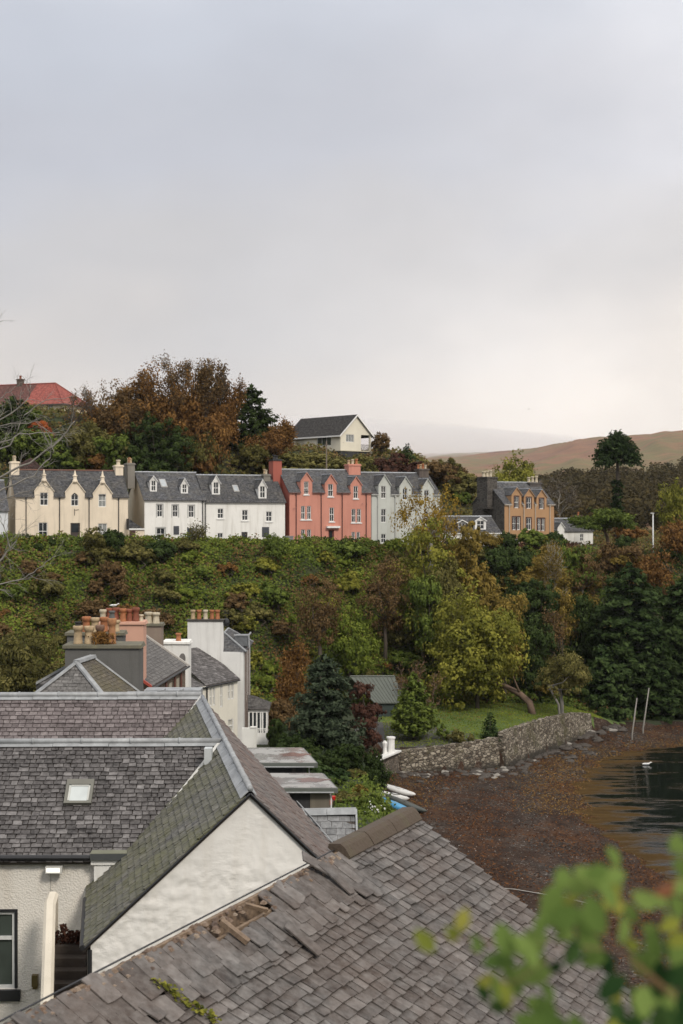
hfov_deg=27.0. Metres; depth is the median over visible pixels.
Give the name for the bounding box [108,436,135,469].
tree
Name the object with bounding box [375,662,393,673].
shrub
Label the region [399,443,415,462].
conifer
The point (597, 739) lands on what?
rock
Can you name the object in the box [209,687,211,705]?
window
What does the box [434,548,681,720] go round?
undergrowth
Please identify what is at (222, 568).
shrub
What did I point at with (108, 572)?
shrub
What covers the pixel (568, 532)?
white house
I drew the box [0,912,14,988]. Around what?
window
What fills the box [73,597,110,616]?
shrub
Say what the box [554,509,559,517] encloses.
shrub
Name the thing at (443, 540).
shrub
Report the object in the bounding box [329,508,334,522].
window
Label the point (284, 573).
undergrowth
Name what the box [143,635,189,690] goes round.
rubble house
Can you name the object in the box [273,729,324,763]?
shrub
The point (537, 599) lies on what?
tree
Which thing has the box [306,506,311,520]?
window
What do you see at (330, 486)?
window
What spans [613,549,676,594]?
tree
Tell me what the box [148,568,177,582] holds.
shrub
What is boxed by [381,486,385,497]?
window
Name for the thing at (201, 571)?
shrub
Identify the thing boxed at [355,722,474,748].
driveway
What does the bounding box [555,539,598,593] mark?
tree
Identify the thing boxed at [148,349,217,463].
tree
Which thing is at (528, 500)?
window
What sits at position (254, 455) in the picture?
tree
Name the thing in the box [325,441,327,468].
utility pole
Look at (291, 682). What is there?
tree
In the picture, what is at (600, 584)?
shrub
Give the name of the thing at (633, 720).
mooring post
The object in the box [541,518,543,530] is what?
window
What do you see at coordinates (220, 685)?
window
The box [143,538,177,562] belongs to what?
shrub
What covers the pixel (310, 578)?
shrub
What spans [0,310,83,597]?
bare tree
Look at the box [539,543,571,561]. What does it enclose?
shrub
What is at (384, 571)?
shrub
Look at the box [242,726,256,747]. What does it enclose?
garden wall
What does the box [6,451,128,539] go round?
cream house
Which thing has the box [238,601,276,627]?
shrub
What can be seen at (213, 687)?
window
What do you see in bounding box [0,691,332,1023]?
harled building
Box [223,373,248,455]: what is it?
tree
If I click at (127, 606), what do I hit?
shrub
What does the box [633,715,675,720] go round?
shrub
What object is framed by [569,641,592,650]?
shrub
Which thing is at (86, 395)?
tree
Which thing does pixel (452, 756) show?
sea wall
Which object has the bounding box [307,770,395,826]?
undergrowth
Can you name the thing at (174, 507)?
window
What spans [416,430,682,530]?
moorland hill
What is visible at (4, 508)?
end house
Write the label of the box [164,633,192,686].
white chimney block
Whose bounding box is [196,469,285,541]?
white house
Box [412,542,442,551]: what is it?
shrub
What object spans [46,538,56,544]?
shrub
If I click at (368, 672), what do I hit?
shrub
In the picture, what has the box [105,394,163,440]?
tree
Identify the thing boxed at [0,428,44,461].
tree
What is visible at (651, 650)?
conifer
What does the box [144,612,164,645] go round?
chimney
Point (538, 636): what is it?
tree
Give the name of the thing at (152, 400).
tree
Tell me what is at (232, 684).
window
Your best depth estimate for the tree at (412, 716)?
129.66 m
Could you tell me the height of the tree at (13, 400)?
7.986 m
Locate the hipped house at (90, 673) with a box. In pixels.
[35,655,202,694]
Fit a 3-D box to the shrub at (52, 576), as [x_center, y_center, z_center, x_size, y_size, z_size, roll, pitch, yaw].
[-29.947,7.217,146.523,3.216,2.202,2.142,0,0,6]
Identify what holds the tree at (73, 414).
on the ground at (208, 585)
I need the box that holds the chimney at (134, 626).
[99,607,147,679]
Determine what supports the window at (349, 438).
in the bungalow
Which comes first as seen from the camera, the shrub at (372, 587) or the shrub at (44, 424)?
the shrub at (372, 587)
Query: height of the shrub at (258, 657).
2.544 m
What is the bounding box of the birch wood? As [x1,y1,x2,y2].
[481,456,682,532]
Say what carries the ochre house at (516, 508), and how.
on the ground at (208, 585)
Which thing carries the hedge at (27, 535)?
on the road
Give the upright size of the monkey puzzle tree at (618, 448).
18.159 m
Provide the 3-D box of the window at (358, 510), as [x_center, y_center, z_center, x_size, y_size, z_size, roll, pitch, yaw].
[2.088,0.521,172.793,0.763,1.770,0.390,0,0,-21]
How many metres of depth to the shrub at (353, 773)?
105.52 m
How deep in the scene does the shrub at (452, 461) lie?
206.56 m
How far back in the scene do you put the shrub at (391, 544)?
166.79 m
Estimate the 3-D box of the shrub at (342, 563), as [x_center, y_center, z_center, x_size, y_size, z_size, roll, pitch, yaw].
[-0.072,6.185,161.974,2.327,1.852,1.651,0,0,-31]
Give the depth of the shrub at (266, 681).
141.31 m
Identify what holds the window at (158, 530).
in the white house at (172, 504)
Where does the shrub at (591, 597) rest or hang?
on the ground at (208, 585)
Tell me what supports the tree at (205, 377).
on the ground at (208, 585)
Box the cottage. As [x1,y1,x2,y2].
[440,516,501,545]
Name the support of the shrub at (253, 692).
on the ground at (208, 585)
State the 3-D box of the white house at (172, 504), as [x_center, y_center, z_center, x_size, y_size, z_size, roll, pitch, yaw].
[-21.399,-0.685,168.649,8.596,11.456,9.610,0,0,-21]
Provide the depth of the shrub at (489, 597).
161.49 m
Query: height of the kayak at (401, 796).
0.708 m
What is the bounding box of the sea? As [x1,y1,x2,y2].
[569,745,682,884]
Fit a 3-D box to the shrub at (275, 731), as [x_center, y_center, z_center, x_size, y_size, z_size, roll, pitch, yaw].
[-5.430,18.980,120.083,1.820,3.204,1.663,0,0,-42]
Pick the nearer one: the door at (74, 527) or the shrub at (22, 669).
the shrub at (22, 669)
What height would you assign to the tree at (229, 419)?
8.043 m
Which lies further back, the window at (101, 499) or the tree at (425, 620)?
the window at (101, 499)
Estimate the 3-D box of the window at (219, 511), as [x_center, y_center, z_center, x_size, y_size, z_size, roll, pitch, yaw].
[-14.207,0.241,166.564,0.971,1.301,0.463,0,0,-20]
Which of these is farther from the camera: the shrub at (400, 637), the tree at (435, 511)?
the tree at (435, 511)
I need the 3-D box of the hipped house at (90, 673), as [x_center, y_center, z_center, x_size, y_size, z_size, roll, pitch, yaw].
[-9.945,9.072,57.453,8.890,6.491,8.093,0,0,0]
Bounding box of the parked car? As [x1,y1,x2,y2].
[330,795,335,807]
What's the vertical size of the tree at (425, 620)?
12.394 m
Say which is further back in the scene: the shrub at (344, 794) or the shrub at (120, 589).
the shrub at (120, 589)
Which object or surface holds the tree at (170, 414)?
on the ground at (208, 585)
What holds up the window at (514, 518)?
in the ochre house at (516, 508)
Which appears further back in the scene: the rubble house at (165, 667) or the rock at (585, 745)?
the rock at (585, 745)
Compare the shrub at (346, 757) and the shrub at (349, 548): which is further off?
the shrub at (349, 548)
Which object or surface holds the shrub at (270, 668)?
on the ground at (208, 585)
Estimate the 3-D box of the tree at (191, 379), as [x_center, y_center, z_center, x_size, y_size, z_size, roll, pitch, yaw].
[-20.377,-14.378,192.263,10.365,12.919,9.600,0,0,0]
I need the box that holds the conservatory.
[248,695,271,743]
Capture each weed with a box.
[55,923,79,945]
[85,630,119,644]
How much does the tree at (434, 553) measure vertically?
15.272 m
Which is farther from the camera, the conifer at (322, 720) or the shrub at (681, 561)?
the shrub at (681, 561)
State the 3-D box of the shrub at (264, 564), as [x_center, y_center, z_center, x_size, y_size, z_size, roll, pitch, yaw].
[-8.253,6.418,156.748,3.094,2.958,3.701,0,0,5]
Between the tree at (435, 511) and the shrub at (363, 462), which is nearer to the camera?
the tree at (435, 511)
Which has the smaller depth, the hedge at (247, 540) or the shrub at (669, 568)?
the hedge at (247, 540)
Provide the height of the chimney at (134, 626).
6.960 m
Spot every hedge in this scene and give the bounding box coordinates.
[0,533,162,543]
[168,536,289,545]
[297,535,379,547]
[487,542,580,548]
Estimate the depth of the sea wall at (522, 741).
138.26 m
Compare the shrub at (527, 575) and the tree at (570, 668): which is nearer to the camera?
the tree at (570, 668)
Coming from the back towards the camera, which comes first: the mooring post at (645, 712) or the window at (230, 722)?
the mooring post at (645, 712)
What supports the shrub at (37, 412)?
on the ground at (208, 585)
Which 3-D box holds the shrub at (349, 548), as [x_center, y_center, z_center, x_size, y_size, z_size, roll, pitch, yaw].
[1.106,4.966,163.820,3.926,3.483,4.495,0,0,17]
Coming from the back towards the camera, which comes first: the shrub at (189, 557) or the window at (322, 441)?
the window at (322, 441)
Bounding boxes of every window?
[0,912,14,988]
[38,522,46,536]
[40,493,47,504]
[71,494,77,505]
[98,494,105,506]
[98,523,106,533]
[155,527,165,538]
[156,503,163,516]
[171,504,178,516]
[187,504,194,517]
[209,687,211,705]
[213,687,214,705]
[217,509,224,519]
[217,533,222,538]
[220,685,221,706]
[228,683,229,699]
[228,719,232,731]
[231,682,233,698]
[241,510,248,521]
[265,512,272,522]
[300,506,305,520]
[303,482,309,495]
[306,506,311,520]
[317,437,330,445]
[327,484,333,497]
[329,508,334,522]
[346,434,353,441]
[351,509,356,523]
[353,486,358,499]
[357,509,361,523]
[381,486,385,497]
[381,509,385,522]
[381,534,385,542]
[402,488,406,499]
[424,490,428,501]
[512,516,516,529]
[514,496,518,507]
[516,516,520,529]
[526,497,531,508]
[526,517,531,529]
[537,518,539,530]
[539,498,542,508]
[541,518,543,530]
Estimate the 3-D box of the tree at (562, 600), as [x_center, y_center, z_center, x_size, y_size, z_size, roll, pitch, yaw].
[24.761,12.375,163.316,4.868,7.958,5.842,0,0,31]
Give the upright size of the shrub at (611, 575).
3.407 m
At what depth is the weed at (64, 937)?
32.55 m
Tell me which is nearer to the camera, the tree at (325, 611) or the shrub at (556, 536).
the tree at (325, 611)
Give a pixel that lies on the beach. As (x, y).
(536, 864)
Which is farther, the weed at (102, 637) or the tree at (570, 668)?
the tree at (570, 668)
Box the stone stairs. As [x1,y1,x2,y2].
[54,937,90,997]
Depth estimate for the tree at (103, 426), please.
187.35 m
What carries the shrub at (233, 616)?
on the ground at (208, 585)
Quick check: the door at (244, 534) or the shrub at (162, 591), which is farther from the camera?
the door at (244, 534)
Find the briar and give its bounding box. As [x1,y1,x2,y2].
[414,832,682,1023]
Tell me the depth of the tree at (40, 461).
180.65 m
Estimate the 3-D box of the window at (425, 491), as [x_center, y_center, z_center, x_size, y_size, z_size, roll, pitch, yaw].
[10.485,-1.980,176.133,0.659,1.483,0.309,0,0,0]
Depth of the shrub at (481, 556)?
166.45 m
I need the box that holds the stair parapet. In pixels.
[40,892,58,1004]
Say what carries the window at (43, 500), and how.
in the cream house at (85, 500)
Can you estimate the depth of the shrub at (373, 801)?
91.52 m
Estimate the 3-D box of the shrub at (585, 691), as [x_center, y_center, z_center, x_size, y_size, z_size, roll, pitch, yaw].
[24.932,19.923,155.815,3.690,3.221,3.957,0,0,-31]
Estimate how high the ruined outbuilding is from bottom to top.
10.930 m
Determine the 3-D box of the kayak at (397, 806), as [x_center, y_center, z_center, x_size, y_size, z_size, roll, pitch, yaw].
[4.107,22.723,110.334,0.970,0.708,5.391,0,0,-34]
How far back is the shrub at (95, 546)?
150.25 m
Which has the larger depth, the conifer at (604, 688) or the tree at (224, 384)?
the tree at (224, 384)
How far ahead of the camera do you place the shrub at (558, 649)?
160.51 m
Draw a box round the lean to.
[302,807,357,841]
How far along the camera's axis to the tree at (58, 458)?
180.90 m
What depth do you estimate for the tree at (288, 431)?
197.35 m
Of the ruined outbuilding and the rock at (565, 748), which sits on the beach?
the rock at (565, 748)
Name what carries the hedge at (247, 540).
on the road
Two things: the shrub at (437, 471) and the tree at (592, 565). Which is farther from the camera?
the shrub at (437, 471)
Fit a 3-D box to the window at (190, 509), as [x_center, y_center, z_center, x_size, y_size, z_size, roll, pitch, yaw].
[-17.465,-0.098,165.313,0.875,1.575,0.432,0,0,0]
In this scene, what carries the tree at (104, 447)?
on the ground at (208, 585)
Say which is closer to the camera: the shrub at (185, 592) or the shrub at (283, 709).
the shrub at (283, 709)
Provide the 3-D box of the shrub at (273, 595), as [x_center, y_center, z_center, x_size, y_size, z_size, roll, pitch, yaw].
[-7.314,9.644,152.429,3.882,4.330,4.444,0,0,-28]
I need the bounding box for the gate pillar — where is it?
[382,736,400,758]
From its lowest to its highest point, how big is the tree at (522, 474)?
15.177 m
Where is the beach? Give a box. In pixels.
[358,717,682,1009]
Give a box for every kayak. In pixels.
[382,791,408,799]
[384,798,405,809]
[385,784,415,796]
[386,794,426,812]
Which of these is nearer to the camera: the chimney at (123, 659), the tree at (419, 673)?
the chimney at (123, 659)
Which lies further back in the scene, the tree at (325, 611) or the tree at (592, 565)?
the tree at (592, 565)
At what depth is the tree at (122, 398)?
187.25 m
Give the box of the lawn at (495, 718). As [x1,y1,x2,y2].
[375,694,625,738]
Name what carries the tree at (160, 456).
on the ground at (208, 585)
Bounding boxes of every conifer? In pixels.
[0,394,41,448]
[227,383,279,453]
[282,653,367,769]
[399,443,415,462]
[479,712,499,740]
[577,643,634,721]
[582,562,682,714]
[626,618,682,723]
[655,576,682,707]
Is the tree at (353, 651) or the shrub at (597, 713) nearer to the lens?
the tree at (353, 651)
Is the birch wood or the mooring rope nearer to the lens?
the mooring rope
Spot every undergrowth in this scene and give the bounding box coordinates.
[0,403,662,549]
[0,531,682,719]
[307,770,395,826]
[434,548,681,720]
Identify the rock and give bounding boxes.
[560,747,570,750]
[579,743,591,747]
[581,751,597,755]
[591,738,603,741]
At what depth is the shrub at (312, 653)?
150.13 m
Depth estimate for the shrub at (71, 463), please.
180.80 m
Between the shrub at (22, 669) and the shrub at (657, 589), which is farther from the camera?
the shrub at (657, 589)
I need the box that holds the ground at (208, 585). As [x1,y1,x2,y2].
[0,409,682,828]
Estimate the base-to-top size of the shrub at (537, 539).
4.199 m
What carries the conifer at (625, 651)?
on the ground at (208, 585)
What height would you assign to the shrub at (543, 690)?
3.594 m
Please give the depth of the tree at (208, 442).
189.42 m
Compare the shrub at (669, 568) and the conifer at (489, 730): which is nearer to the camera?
the conifer at (489, 730)
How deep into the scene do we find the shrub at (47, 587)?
143.39 m
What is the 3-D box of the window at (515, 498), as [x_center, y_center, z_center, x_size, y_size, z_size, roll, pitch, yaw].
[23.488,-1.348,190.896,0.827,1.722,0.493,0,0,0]
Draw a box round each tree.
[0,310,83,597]
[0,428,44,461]
[25,428,77,468]
[46,436,76,469]
[56,419,113,462]
[61,389,89,427]
[75,381,99,421]
[81,398,142,444]
[84,433,128,469]
[87,378,147,447]
[96,404,151,435]
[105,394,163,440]
[108,356,187,450]
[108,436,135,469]
[118,411,197,471]
[120,367,159,413]
[126,392,148,445]
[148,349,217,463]
[151,358,226,452]
[151,393,205,437]
[156,386,203,439]
[175,392,240,444]
[178,412,233,464]
[184,434,221,473]
[185,518,209,542]
[190,357,229,425]
[197,368,232,462]
[198,429,223,473]
[201,376,239,439]
[222,402,235,445]
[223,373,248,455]
[231,441,272,474]
[242,425,296,465]
[266,414,297,452]
[270,636,312,719]
[288,568,347,699]
[307,604,388,703]
[348,551,415,660]
[384,516,476,635]
[388,483,462,567]
[389,671,441,739]
[392,656,446,709]
[398,569,446,676]
[417,555,468,668]
[422,580,534,711]
[438,520,500,618]
[477,544,533,592]
[487,449,537,481]
[488,591,528,697]
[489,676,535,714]
[499,577,568,646]
[507,613,558,703]
[527,548,574,594]
[533,647,592,713]
[536,535,569,605]
[536,602,568,659]
[538,467,583,515]
[547,587,579,650]
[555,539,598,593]
[564,507,639,544]
[565,590,606,665]
[567,549,606,597]
[588,429,644,539]
[594,540,645,570]
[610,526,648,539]
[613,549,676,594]
[651,515,682,559]
[654,477,682,533]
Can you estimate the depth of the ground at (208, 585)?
153.17 m
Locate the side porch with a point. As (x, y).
(132, 526)
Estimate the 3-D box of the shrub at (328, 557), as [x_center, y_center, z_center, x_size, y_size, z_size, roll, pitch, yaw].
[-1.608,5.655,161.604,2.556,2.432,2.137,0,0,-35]
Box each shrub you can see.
[0,544,5,561]
[0,609,10,618]
[0,622,14,638]
[0,625,64,691]
[2,583,29,600]
[17,559,40,581]
[24,408,42,420]
[27,421,55,437]
[28,573,65,602]
[31,543,43,550]
[33,611,62,626]
[35,572,65,581]
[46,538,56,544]
[52,456,86,469]
[53,629,70,643]
[73,551,94,566]
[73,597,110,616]
[78,525,116,566]
[82,451,108,469]
[85,579,104,596]
[91,560,127,588]
[102,528,125,559]
[108,578,131,603]
[114,538,160,571]
[117,604,138,615]
[139,606,175,625]
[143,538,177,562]
[146,583,182,606]
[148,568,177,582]
[165,586,198,602]
[174,537,200,552]
[178,551,197,563]
[180,628,186,636]
[184,453,216,473]
[188,564,213,581]
[208,607,250,630]
[216,562,238,577]
[223,582,254,601]
[223,592,249,612]
[229,615,258,637]
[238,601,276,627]
[247,582,262,597]
[250,651,263,671]
[250,657,256,674]
[250,689,263,698]
[251,673,275,691]
[254,557,280,576]
[254,582,290,616]
[260,660,281,678]
[262,450,342,471]
[262,532,286,559]
[266,718,286,747]
[268,619,293,640]
[268,697,298,735]
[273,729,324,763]
[283,614,296,625]
[301,574,319,588]
[305,649,323,664]
[307,758,351,784]
[310,572,333,584]
[316,551,336,565]
[320,593,338,607]
[320,743,364,770]
[328,453,378,471]
[332,559,350,568]
[333,571,362,594]
[335,790,360,802]
[337,540,369,564]
[343,665,372,675]
[346,768,366,777]
[348,783,376,792]
[349,680,386,755]
[353,792,391,816]
[359,747,396,792]
[363,617,382,631]
[366,581,392,597]
[371,432,390,455]
[371,452,424,471]
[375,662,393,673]
[378,562,394,575]
[381,627,413,649]
[382,549,409,564]
[383,538,408,552]
[390,651,425,669]
[396,677,407,688]
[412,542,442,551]
[414,640,439,660]
[414,662,435,680]
[418,530,452,545]
[425,459,461,486]
[436,723,450,740]
[441,457,462,474]
[443,471,479,499]
[445,728,474,742]
[452,490,472,506]
[471,549,489,565]
[471,686,493,700]
[476,586,509,609]
[478,531,503,548]
[489,531,518,549]
[495,565,543,591]
[512,687,535,699]
[517,528,549,548]
[525,675,565,696]
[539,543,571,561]
[545,530,566,549]
[547,644,572,660]
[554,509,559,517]
[559,685,588,697]
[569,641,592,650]
[574,590,599,606]
[579,578,605,595]
[588,710,613,715]
[594,547,643,571]
[599,574,609,587]
[608,573,630,586]
[610,713,648,718]
[611,534,637,548]
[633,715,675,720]
[643,584,662,604]
[652,561,673,584]
[656,547,682,560]
[673,553,682,564]
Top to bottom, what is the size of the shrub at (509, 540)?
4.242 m
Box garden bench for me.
[258,728,265,741]
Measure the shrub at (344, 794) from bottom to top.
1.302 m
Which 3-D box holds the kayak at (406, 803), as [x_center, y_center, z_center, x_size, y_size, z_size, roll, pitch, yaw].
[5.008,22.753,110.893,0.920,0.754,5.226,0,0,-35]
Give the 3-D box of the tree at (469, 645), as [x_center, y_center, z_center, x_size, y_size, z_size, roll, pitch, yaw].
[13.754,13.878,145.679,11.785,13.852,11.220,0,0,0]
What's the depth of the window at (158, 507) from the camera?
164.03 m
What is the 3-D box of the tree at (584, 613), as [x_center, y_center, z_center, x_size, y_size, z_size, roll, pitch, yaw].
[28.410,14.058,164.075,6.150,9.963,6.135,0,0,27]
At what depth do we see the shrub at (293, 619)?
152.44 m
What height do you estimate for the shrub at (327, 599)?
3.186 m
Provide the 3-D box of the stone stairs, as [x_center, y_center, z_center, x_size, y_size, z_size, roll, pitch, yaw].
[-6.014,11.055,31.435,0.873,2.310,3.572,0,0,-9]
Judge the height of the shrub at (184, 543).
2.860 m
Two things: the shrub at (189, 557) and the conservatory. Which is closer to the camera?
the conservatory
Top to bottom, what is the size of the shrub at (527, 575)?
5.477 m
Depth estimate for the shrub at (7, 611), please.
141.23 m
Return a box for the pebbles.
[379,724,673,984]
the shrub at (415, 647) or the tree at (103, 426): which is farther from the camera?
the tree at (103, 426)
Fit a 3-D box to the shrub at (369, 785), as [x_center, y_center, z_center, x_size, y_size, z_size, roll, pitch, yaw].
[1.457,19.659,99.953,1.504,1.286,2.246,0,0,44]
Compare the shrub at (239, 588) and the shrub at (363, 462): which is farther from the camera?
the shrub at (363, 462)
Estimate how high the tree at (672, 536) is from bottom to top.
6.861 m
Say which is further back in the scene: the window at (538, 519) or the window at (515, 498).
the window at (538, 519)
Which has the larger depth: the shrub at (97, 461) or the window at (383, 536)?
the shrub at (97, 461)
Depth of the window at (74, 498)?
160.43 m
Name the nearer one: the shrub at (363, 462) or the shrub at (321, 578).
the shrub at (321, 578)
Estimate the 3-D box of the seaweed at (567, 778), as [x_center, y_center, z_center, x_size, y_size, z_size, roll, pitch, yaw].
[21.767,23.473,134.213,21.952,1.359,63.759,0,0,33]
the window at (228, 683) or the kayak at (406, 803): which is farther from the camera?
the window at (228, 683)
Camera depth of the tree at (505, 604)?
150.34 m
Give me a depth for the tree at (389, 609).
153.19 m
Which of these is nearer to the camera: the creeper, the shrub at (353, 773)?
the creeper
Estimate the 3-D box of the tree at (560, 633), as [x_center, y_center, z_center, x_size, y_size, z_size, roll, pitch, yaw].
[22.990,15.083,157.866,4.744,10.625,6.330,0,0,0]
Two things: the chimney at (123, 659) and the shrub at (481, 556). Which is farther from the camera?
the shrub at (481, 556)
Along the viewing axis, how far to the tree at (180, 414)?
190.50 m
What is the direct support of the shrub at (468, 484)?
on the ground at (208, 585)
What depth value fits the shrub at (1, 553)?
147.40 m
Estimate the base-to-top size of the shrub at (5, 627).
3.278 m
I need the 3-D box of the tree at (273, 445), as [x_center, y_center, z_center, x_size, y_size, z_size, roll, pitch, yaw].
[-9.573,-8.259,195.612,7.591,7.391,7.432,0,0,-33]
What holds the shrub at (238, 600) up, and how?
on the ground at (208, 585)
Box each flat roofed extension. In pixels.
[248,748,317,772]
[270,773,337,807]
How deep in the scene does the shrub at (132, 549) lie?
151.84 m
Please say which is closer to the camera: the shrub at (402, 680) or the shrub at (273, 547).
the shrub at (402, 680)
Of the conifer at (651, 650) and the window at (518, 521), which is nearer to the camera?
the conifer at (651, 650)
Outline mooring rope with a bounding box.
[505,888,582,902]
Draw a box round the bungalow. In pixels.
[291,414,374,457]
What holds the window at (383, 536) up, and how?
in the grey white house at (387, 488)
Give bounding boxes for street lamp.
[650,513,653,547]
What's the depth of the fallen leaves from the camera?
143.91 m
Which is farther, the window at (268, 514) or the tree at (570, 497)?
the tree at (570, 497)
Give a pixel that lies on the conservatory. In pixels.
(258, 711)
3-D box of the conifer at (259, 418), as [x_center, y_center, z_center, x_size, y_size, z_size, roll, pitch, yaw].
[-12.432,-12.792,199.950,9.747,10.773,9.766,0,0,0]
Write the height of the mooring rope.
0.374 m
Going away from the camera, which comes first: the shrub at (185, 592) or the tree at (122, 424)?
the shrub at (185, 592)
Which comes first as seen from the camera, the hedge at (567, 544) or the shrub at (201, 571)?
the shrub at (201, 571)
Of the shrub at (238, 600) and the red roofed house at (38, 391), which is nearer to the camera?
the shrub at (238, 600)
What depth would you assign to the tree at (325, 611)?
145.27 m
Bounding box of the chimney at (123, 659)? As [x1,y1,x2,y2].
[62,611,145,690]
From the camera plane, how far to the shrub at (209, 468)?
188.80 m
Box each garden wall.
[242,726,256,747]
[382,754,399,773]
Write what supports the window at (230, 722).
in the cream house at (217, 678)
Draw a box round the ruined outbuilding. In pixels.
[0,807,653,1023]
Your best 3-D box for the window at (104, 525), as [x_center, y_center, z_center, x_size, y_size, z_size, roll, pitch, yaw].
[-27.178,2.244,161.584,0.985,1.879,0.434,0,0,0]
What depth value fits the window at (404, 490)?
175.08 m
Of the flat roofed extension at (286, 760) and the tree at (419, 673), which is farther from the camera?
the tree at (419, 673)
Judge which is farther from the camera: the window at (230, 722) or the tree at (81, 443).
the tree at (81, 443)
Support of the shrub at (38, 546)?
on the ground at (208, 585)
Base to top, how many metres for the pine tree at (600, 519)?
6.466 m
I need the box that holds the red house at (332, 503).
[268,455,371,542]
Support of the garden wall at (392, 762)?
on the beach
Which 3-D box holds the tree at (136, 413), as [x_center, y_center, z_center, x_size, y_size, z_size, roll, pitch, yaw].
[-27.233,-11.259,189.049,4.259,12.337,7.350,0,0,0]
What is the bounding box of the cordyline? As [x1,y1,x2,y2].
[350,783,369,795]
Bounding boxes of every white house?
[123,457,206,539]
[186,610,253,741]
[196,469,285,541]
[361,464,440,543]
[554,512,593,545]
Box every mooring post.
[631,698,637,739]
[642,688,649,733]
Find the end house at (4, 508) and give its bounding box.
[0,480,8,533]
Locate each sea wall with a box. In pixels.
[397,737,499,771]
[498,712,592,766]
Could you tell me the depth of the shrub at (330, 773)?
102.83 m
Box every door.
[70,523,79,539]
[241,532,246,541]
[328,530,333,537]
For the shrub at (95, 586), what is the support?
on the ground at (208, 585)
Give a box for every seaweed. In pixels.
[383,727,682,815]
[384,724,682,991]
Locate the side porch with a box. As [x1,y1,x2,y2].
[126,519,144,537]
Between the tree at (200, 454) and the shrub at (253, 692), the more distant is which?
the tree at (200, 454)
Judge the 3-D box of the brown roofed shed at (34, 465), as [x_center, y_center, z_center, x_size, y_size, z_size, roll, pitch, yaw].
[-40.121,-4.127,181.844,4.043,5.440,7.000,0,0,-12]
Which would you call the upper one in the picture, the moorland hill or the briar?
the moorland hill
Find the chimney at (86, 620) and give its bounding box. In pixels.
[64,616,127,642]
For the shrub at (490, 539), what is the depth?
171.16 m
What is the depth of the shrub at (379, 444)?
209.76 m
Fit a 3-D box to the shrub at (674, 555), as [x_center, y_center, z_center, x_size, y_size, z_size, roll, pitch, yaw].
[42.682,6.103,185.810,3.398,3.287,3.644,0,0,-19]
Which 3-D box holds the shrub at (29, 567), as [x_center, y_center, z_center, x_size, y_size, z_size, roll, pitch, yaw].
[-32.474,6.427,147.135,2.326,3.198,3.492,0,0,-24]
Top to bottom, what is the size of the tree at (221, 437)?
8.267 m
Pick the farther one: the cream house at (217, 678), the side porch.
the side porch
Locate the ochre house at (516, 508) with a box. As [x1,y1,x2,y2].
[471,470,554,545]
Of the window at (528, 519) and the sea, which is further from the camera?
the window at (528, 519)
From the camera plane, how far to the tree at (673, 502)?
221.07 m
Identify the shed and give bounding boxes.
[19,458,42,468]
[348,675,401,716]
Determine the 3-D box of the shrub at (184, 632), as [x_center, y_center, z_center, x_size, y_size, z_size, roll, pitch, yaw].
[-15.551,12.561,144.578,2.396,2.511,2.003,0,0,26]
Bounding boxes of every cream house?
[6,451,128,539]
[191,647,239,735]
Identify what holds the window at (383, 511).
in the grey white house at (387, 488)
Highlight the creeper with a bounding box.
[151,978,221,1023]
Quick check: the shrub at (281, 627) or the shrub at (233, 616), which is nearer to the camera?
the shrub at (233, 616)
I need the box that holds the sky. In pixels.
[0,0,682,452]
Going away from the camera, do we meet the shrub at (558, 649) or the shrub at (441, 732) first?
the shrub at (441, 732)
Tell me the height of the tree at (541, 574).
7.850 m
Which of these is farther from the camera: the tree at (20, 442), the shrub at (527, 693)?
the tree at (20, 442)
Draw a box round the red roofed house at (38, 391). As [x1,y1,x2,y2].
[0,376,87,412]
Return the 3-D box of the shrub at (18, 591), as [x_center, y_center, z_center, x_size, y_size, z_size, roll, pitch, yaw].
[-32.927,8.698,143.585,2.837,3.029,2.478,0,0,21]
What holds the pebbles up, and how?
on the beach
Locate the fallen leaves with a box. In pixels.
[384,692,578,736]
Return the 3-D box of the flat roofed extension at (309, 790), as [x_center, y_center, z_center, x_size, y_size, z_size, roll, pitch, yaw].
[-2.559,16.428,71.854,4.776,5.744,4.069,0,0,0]
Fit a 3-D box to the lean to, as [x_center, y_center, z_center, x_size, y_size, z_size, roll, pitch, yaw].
[-0.374,11.654,39.020,1.745,6.692,2.076,0,0,0]
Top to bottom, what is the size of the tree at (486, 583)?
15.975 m
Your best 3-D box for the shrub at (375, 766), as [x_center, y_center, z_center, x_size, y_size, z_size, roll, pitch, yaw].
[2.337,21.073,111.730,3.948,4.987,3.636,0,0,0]
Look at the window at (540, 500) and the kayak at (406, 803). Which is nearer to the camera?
the kayak at (406, 803)
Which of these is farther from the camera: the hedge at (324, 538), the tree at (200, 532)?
the hedge at (324, 538)
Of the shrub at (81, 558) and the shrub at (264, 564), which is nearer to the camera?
the shrub at (81, 558)
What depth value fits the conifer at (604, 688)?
155.57 m

